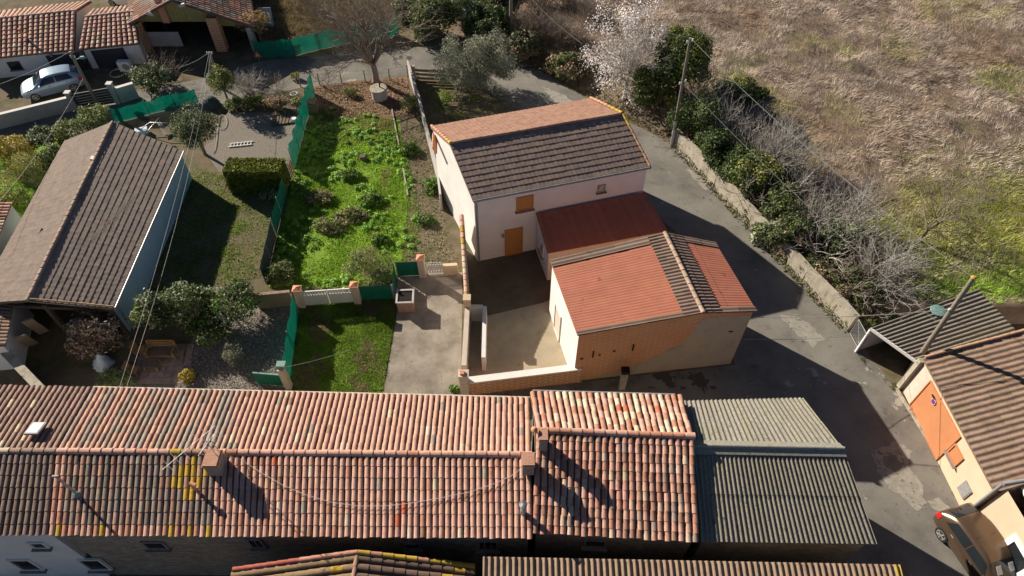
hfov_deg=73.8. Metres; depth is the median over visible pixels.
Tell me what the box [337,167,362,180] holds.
weed clump
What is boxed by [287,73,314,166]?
net fence
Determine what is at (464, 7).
evergreen tree
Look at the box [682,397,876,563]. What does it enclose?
barn
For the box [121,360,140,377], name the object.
garden chair
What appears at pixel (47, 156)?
shrub
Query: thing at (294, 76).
shrub
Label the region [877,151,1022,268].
bare tree
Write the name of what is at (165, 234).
overhead cable
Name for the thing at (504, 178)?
house
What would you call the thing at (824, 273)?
shrub
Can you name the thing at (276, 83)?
bare shrub
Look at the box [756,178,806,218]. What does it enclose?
shrub
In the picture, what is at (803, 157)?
bare shrub
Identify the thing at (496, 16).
evergreen tree
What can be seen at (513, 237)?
door
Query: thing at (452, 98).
house yard grass
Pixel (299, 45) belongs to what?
net fence
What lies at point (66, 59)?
garage door
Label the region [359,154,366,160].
tree stump
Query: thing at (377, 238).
weed clump
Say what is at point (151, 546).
window
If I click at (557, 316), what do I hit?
door
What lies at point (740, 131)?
bare shrub
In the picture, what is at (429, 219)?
weed clump
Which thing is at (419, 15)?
evergreen tree
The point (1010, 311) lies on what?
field
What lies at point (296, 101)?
shrub
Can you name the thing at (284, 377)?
gate pillar
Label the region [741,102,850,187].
bare shrub
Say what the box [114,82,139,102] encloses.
front wall
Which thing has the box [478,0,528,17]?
evergreen tree
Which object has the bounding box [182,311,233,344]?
shrub
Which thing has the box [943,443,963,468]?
window
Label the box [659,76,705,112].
bare shrub
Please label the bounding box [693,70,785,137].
bare shrub
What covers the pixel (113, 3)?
parked car
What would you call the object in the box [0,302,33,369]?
outbuilding
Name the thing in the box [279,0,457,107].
bare tree
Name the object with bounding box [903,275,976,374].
utility pole
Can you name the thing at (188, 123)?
tree
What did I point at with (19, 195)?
shrub
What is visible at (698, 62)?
evergreen tree
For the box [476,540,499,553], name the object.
window
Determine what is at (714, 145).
shrub
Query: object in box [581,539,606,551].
window
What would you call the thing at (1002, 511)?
house
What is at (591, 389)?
wall weeds
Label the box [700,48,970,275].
overhead cable
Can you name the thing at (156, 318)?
shrub
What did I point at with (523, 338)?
courtyard floor
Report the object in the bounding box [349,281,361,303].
gate pillar
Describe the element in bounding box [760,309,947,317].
overhead cable
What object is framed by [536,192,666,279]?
lean to
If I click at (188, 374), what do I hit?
shrub
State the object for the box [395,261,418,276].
net fence
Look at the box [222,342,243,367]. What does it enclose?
shrub
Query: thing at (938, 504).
road patch
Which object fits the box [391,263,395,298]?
net fence
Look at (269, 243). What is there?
net fence
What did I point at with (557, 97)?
road patch
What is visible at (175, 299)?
shrub
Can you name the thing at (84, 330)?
shrub
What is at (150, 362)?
coffee table
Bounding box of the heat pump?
[116,59,133,72]
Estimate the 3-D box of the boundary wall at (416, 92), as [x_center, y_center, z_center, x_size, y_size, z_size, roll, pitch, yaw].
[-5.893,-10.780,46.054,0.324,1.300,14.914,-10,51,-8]
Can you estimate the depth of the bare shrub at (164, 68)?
49.44 m
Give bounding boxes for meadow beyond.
[253,0,400,40]
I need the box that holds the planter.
[395,289,414,312]
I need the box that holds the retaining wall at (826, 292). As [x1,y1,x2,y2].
[673,129,859,330]
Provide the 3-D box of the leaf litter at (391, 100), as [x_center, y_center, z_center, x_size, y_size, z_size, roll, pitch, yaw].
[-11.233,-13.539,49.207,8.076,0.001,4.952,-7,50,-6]
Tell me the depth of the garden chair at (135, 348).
34.61 m
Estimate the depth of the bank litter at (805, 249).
38.90 m
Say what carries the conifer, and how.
on the road
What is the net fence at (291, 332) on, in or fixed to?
on the lane lawn at (382, 391)
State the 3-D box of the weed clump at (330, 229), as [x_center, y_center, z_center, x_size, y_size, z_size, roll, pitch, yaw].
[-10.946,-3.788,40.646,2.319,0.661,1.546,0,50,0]
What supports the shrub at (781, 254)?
on the ground at (50, 362)
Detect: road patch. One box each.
[541,86,571,103]
[686,169,710,189]
[780,315,824,346]
[871,441,926,510]
[883,454,902,471]
[927,498,949,510]
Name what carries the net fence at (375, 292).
on the ground at (50, 362)
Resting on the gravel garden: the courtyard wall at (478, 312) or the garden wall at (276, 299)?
the garden wall at (276, 299)
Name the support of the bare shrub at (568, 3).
on the ground at (50, 362)
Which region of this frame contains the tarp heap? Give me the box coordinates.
[202,96,220,110]
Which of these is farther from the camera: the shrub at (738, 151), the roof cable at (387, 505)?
the shrub at (738, 151)
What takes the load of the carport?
on the ground at (50, 362)
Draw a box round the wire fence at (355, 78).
[297,64,407,86]
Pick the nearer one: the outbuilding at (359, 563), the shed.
the outbuilding at (359, 563)
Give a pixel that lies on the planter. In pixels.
(405, 301)
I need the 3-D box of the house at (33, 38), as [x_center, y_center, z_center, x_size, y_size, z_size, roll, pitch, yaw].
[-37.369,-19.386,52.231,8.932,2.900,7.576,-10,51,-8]
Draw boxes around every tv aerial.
[162,418,217,469]
[197,433,220,455]
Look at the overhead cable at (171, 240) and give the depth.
34.60 m
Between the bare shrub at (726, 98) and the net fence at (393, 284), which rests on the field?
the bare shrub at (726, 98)
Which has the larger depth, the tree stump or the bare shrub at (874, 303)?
the tree stump
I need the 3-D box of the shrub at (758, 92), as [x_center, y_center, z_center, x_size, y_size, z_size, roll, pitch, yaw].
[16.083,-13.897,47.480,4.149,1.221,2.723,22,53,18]
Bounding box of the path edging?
[391,106,407,195]
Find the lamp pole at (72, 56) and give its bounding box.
[69,51,99,107]
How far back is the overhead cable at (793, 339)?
32.14 m
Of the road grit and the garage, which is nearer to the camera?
the road grit
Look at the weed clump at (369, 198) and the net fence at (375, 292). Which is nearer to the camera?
the net fence at (375, 292)
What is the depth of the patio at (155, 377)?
33.84 m
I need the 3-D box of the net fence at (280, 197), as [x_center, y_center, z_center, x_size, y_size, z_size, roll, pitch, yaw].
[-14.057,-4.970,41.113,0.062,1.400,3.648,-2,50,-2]
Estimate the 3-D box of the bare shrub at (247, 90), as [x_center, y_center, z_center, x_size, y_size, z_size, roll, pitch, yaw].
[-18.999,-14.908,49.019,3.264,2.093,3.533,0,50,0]
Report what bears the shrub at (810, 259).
on the field
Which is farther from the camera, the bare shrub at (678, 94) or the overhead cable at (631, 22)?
the bare shrub at (678, 94)
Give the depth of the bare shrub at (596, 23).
53.56 m
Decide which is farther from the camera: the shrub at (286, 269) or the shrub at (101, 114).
the shrub at (101, 114)
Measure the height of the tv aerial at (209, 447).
1.212 m
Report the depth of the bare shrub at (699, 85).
45.79 m
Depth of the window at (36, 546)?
25.24 m
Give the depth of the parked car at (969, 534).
27.61 m
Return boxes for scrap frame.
[134,118,172,135]
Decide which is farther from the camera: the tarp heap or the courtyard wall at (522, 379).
the tarp heap
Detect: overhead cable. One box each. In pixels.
[0,79,82,200]
[1,52,68,83]
[119,55,208,387]
[126,57,210,387]
[577,0,688,37]
[683,83,935,320]
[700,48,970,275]
[749,334,867,339]
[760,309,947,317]
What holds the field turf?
on the field
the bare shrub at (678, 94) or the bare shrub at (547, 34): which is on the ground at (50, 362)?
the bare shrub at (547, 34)
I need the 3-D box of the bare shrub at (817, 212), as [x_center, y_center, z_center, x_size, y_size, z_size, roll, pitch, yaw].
[17.378,-4.994,38.572,3.995,3.856,5.088,0,50,0]
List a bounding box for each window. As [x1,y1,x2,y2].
[5,559,47,573]
[6,61,24,71]
[26,542,53,551]
[75,558,115,573]
[139,541,172,552]
[245,538,268,551]
[403,542,423,552]
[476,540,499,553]
[515,195,534,214]
[537,238,543,259]
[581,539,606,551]
[596,184,606,194]
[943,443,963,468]
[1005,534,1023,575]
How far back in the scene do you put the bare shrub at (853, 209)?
38.23 m
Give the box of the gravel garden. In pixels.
[124,297,295,393]
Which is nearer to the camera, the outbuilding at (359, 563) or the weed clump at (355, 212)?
the outbuilding at (359, 563)
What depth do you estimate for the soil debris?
42.21 m
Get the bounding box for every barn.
[127,0,260,51]
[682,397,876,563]
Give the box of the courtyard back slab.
[467,249,550,315]
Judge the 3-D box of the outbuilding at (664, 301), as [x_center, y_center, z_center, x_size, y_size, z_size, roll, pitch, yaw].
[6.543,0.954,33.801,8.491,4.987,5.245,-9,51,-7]
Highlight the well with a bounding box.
[370,82,387,101]
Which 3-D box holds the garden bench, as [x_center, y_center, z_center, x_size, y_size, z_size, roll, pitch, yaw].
[-17.762,3.151,34.573,1.430,0.980,0.659,0,50,0]
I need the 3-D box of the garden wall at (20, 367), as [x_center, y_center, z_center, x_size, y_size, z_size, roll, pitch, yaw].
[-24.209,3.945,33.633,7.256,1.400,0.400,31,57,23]
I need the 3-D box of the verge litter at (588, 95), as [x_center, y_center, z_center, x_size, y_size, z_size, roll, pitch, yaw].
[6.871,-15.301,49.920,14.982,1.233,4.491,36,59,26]
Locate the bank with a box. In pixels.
[0,142,57,217]
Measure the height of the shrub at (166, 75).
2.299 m
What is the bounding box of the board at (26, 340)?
[14,334,38,346]
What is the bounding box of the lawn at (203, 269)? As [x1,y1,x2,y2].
[147,165,274,294]
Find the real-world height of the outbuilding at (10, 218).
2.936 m
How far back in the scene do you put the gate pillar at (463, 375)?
32.25 m
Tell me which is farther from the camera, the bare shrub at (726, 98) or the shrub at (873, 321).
the bare shrub at (726, 98)
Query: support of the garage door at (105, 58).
in the garage
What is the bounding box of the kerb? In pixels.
[895,388,927,439]
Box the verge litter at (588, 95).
[516,43,693,136]
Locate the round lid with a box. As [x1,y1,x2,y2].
[930,304,945,316]
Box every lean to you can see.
[483,556,902,575]
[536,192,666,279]
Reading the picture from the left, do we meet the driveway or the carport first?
the driveway
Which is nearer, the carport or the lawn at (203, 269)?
the carport
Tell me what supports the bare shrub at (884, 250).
on the field
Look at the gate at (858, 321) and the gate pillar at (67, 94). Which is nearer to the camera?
the gate at (858, 321)
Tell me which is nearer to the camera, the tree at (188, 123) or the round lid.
the round lid
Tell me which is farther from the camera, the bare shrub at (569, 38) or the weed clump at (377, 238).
the bare shrub at (569, 38)
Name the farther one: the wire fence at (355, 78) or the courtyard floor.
the wire fence at (355, 78)
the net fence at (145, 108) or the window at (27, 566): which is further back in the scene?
the net fence at (145, 108)
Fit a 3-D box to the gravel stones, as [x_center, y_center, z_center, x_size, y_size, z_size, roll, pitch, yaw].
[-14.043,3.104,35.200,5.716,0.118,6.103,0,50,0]
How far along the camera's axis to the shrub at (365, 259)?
37.57 m
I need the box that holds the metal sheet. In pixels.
[258,7,273,26]
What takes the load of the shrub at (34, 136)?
on the bank
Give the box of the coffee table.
[142,358,161,371]
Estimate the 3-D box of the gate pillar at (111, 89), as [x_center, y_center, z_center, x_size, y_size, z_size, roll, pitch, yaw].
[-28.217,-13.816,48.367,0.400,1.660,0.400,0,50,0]
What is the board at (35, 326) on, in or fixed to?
in the shed
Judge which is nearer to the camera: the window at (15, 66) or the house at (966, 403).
the house at (966, 403)
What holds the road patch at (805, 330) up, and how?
on the road
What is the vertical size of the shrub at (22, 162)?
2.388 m
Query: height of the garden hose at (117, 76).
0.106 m
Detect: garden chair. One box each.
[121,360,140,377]
[129,340,147,357]
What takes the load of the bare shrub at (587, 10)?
on the ground at (50, 362)
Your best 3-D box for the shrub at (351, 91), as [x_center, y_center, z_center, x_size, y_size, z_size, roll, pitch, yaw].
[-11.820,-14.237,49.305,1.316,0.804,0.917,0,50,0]
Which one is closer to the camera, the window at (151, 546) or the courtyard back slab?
the window at (151, 546)
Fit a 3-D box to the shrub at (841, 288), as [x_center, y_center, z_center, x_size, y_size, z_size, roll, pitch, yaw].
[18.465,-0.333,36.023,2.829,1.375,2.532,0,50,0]
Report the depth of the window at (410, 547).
25.27 m
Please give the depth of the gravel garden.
34.95 m
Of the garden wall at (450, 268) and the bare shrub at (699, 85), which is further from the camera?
the bare shrub at (699, 85)
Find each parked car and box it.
[20,64,84,101]
[105,0,127,6]
[933,503,1015,575]
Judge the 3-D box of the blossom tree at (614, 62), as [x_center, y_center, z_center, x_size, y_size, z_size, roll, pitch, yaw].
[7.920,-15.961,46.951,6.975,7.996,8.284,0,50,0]
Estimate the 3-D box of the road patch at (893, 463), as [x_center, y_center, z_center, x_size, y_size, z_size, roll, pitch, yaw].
[17.364,8.006,31.120,0.798,0.001,0.844,-7,50,-6]
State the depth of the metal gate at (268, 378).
33.34 m
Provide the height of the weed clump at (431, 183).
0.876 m
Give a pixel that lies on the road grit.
(743, 345)
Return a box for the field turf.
[862,157,1023,295]
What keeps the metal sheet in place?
on the ground at (50, 362)
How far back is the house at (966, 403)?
30.16 m
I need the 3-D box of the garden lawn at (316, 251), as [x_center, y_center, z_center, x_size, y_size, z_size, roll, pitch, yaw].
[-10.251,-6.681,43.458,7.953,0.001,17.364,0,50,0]
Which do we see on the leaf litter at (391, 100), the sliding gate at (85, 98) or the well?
the well
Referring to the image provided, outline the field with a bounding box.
[382,0,1023,324]
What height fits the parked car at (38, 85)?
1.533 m
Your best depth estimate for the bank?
43.49 m
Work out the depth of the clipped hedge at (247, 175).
41.97 m
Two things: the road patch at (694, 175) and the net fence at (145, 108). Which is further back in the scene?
the net fence at (145, 108)
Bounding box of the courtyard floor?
[468,300,581,386]
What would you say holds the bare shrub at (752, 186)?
on the field
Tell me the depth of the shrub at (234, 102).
48.07 m
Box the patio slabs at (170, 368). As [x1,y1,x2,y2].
[130,344,194,383]
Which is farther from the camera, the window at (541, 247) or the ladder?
the ladder
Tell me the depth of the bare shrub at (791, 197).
39.15 m
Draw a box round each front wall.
[0,97,73,128]
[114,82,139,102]
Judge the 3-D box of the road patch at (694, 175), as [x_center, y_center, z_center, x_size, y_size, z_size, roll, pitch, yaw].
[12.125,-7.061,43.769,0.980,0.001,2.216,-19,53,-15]
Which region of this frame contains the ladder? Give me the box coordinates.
[228,141,252,146]
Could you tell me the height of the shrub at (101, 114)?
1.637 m
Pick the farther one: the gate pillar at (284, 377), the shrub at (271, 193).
the shrub at (271, 193)
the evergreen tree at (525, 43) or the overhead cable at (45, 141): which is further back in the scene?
the evergreen tree at (525, 43)
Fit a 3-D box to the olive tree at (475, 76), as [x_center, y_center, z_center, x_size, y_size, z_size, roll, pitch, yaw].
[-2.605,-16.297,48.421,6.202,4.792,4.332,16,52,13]
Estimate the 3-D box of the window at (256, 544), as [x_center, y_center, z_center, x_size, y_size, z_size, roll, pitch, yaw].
[-9.377,9.402,25.017,0.691,0.915,0.204,0,50,0]
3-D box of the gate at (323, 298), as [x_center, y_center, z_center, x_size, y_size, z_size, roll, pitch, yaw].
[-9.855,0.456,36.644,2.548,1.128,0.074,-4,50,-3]
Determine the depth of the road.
34.87 m
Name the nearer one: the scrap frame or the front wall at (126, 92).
the scrap frame
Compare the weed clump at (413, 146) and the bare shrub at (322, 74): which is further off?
the bare shrub at (322, 74)
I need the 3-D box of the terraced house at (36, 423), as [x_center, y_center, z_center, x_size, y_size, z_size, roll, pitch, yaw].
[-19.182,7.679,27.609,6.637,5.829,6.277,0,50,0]
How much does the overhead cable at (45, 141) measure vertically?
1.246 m
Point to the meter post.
(625, 371)
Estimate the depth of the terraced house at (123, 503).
25.18 m
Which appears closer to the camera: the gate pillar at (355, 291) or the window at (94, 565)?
the window at (94, 565)
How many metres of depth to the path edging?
46.15 m
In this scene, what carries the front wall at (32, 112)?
on the road
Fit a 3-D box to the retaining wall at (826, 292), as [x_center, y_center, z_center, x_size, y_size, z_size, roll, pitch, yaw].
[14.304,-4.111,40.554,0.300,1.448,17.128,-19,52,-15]
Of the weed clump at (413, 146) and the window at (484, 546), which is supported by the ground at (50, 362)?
the weed clump at (413, 146)
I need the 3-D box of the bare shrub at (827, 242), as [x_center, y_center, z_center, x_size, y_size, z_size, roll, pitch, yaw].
[17.443,-3.154,37.350,4.662,4.080,6.076,22,53,17]
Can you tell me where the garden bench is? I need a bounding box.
[143,340,179,359]
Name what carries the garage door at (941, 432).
in the house at (966, 403)
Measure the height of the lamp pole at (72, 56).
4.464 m
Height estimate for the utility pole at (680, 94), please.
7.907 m
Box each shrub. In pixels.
[0,133,37,169]
[0,151,46,187]
[0,187,27,203]
[25,125,67,148]
[37,142,59,170]
[48,117,90,145]
[61,308,128,359]
[75,102,110,131]
[95,366,137,386]
[124,45,189,92]
[124,288,173,331]
[125,55,171,94]
[157,280,213,329]
[177,368,196,384]
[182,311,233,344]
[197,278,262,326]
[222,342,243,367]
[223,96,247,109]
[228,67,266,96]
[243,94,263,109]
[251,69,290,94]
[259,185,278,199]
[262,95,289,109]
[263,259,295,287]
[289,72,299,79]
[290,97,301,107]
[305,64,333,85]
[339,86,357,95]
[340,244,397,283]
[399,93,417,110]
[448,384,459,393]
[505,0,556,33]
[516,0,562,15]
[525,0,576,50]
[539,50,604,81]
[545,10,596,48]
[547,0,593,10]
[566,2,623,46]
[571,0,618,30]
[628,58,685,110]
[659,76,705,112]
[663,83,726,136]
[665,33,756,101]
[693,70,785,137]
[693,125,733,170]
[700,61,755,126]
[710,75,770,104]
[710,143,804,213]
[712,140,763,180]
[718,100,782,152]
[723,145,788,198]
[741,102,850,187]
[742,195,774,224]
[749,183,829,224]
[749,217,782,248]
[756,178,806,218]
[763,144,844,210]
[766,210,818,249]
[772,245,819,262]
[778,197,882,280]
[781,137,849,195]
[783,172,856,235]
[794,160,910,245]
[799,237,890,304]
[799,247,839,272]
[811,257,848,289]
[816,221,867,260]
[833,218,938,316]
[833,264,887,305]
[838,193,918,270]
[844,268,914,319]
[855,301,900,327]
[878,216,940,280]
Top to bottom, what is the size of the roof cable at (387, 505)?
0.785 m
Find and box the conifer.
[205,62,233,98]
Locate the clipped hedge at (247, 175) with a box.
[222,156,291,194]
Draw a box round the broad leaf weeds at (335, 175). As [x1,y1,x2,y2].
[268,106,419,290]
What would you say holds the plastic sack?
on the ground at (50, 362)
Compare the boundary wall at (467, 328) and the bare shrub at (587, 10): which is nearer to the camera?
the boundary wall at (467, 328)
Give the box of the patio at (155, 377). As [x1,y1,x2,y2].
[131,347,191,383]
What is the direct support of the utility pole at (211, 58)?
on the road
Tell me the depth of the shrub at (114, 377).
33.40 m
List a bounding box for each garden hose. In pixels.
[109,68,124,77]
[213,115,227,152]
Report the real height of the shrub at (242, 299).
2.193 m
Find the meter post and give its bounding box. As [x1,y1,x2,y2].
[618,366,629,389]
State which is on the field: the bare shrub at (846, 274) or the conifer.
the bare shrub at (846, 274)
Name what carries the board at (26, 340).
on the ground at (50, 362)
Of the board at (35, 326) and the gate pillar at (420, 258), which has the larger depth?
the gate pillar at (420, 258)
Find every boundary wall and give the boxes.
[407,60,442,209]
[459,214,471,368]
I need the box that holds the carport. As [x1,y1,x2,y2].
[854,289,1014,362]
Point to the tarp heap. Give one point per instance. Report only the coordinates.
(211, 103)
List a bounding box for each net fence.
[108,89,198,122]
[250,19,398,58]
[259,220,275,282]
[270,177,286,234]
[282,294,298,376]
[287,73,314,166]
[358,285,393,299]
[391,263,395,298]
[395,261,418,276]
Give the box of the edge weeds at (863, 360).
[858,353,896,389]
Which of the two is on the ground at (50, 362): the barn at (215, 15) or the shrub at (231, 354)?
the barn at (215, 15)
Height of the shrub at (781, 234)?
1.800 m
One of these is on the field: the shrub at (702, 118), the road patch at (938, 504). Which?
the shrub at (702, 118)
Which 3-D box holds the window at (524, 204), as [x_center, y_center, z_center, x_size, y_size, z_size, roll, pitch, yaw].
[0.705,-4.494,36.645,1.090,1.065,0.200,-12,51,-10]
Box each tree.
[167,100,221,155]
[234,8,271,41]
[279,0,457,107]
[389,0,416,28]
[405,0,461,43]
[427,26,517,97]
[434,0,488,32]
[463,2,510,41]
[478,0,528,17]
[504,26,545,60]
[579,0,671,110]
[651,22,716,90]
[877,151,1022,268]
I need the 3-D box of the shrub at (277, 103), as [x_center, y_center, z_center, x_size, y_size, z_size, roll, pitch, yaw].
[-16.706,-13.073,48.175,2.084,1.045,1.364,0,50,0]
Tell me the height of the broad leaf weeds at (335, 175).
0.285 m
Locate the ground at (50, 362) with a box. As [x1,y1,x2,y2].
[0,0,1023,575]
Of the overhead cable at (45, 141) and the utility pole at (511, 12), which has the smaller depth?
the overhead cable at (45, 141)
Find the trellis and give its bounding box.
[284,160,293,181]
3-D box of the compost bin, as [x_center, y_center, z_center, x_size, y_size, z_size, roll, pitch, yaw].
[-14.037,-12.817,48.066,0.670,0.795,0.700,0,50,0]
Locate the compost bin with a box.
[307,98,318,112]
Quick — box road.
[0,45,968,575]
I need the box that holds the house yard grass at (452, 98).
[420,87,485,123]
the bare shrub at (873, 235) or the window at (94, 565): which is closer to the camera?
the window at (94, 565)
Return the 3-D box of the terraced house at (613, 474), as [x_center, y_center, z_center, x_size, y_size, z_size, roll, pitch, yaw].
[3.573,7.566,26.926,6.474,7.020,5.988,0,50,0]
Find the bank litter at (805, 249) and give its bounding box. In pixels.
[673,117,901,329]
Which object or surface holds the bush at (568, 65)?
on the ground at (50, 362)
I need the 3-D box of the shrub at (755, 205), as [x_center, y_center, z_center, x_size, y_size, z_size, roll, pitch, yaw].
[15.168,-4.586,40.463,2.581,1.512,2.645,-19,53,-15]
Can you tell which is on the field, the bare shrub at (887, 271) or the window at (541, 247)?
the bare shrub at (887, 271)
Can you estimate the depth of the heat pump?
51.01 m
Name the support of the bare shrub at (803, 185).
on the field
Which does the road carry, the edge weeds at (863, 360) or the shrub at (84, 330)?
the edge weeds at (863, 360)
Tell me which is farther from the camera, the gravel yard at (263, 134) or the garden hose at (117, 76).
the garden hose at (117, 76)
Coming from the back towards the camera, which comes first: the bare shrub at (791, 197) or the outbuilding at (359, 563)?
the bare shrub at (791, 197)
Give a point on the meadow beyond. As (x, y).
(282, 8)
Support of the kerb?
on the ground at (50, 362)
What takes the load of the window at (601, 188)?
in the house at (504, 178)
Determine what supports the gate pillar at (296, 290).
on the ground at (50, 362)
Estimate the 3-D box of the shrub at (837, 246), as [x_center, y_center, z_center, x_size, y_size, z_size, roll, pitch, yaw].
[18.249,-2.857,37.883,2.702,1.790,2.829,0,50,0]
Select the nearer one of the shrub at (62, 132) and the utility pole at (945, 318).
the utility pole at (945, 318)
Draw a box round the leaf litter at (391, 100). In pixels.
[300,76,414,119]
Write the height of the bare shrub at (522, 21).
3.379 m
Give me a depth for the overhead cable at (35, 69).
44.18 m
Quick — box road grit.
[389,140,951,563]
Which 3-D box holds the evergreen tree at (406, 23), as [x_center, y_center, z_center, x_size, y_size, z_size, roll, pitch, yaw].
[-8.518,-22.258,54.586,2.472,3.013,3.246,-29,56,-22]
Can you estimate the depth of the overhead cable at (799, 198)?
37.26 m
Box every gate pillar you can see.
[63,90,78,110]
[105,81,120,103]
[275,361,292,389]
[291,285,305,307]
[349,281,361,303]
[416,254,425,277]
[458,369,469,394]
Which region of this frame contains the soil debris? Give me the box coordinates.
[397,126,456,270]
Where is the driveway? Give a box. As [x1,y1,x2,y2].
[383,272,461,397]
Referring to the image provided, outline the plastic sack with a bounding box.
[92,354,115,372]
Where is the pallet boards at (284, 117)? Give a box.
[271,109,297,125]
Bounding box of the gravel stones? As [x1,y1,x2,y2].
[172,306,289,392]
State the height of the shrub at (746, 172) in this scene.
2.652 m
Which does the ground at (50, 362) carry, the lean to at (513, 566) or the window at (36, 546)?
the lean to at (513, 566)
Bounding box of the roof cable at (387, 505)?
[227,456,521,505]
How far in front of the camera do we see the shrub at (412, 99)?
47.83 m
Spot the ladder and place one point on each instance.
(240, 144)
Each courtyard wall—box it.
[469,364,581,394]
[471,304,486,370]
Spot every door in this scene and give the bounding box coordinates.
[46,52,86,69]
[91,48,127,67]
[505,227,522,255]
[553,302,561,340]
[909,380,961,459]
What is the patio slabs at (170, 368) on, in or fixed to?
on the patio at (155, 377)
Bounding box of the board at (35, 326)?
[21,318,49,334]
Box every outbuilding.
[0,202,20,255]
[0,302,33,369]
[230,550,474,575]
[549,231,756,379]
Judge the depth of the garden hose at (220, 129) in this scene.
46.98 m
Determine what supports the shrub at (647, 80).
on the field
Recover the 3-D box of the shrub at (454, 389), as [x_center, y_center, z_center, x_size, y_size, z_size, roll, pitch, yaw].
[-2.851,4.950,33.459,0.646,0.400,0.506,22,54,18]
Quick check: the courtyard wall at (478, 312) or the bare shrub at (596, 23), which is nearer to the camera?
the courtyard wall at (478, 312)
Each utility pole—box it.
[206,51,216,71]
[509,0,512,34]
[670,37,693,146]
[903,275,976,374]
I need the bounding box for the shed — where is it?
[0,121,191,333]
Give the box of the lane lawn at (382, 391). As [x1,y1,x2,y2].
[287,299,396,394]
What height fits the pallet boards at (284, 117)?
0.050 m
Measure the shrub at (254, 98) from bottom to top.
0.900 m
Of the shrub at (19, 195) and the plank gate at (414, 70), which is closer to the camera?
the shrub at (19, 195)
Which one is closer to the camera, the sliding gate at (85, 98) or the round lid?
the round lid
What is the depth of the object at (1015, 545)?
26.83 m
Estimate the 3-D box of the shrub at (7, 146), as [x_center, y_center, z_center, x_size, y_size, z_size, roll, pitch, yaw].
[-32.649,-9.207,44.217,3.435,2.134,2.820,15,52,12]
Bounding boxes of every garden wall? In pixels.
[0,350,43,387]
[253,290,291,308]
[442,263,457,275]
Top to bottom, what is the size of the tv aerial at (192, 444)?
1.512 m
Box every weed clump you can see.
[304,188,333,206]
[309,215,347,236]
[331,205,369,223]
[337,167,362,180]
[360,192,382,206]
[370,233,390,245]
[399,142,420,156]
[416,213,435,226]
[422,175,438,194]
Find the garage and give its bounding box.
[79,5,146,69]
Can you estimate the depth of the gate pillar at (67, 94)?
47.68 m
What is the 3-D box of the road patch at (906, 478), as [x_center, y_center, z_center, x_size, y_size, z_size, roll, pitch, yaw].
[17.496,8.440,30.762,1.987,0.001,3.368,0,50,0]
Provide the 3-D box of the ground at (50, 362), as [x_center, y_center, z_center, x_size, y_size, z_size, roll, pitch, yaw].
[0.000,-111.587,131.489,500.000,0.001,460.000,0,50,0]
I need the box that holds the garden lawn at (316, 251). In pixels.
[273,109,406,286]
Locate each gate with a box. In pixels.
[71,88,114,108]
[252,372,283,385]
[302,288,353,304]
[411,65,443,80]
[425,262,441,273]
[850,319,868,349]
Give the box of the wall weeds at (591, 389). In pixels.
[496,373,691,395]
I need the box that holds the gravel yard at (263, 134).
[204,112,297,171]
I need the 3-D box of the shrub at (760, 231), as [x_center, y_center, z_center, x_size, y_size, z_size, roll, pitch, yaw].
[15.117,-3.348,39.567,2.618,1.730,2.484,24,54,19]
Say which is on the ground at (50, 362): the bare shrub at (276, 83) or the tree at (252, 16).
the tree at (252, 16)
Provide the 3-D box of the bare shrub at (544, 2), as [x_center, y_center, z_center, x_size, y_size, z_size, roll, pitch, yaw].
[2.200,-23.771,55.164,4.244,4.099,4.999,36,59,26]
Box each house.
[0,0,91,77]
[0,384,115,575]
[49,386,532,575]
[430,96,651,261]
[521,390,698,559]
[896,329,1023,509]
[973,478,1023,575]
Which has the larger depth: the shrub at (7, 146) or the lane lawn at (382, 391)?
the shrub at (7, 146)
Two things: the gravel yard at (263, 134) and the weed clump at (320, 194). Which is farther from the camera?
the gravel yard at (263, 134)

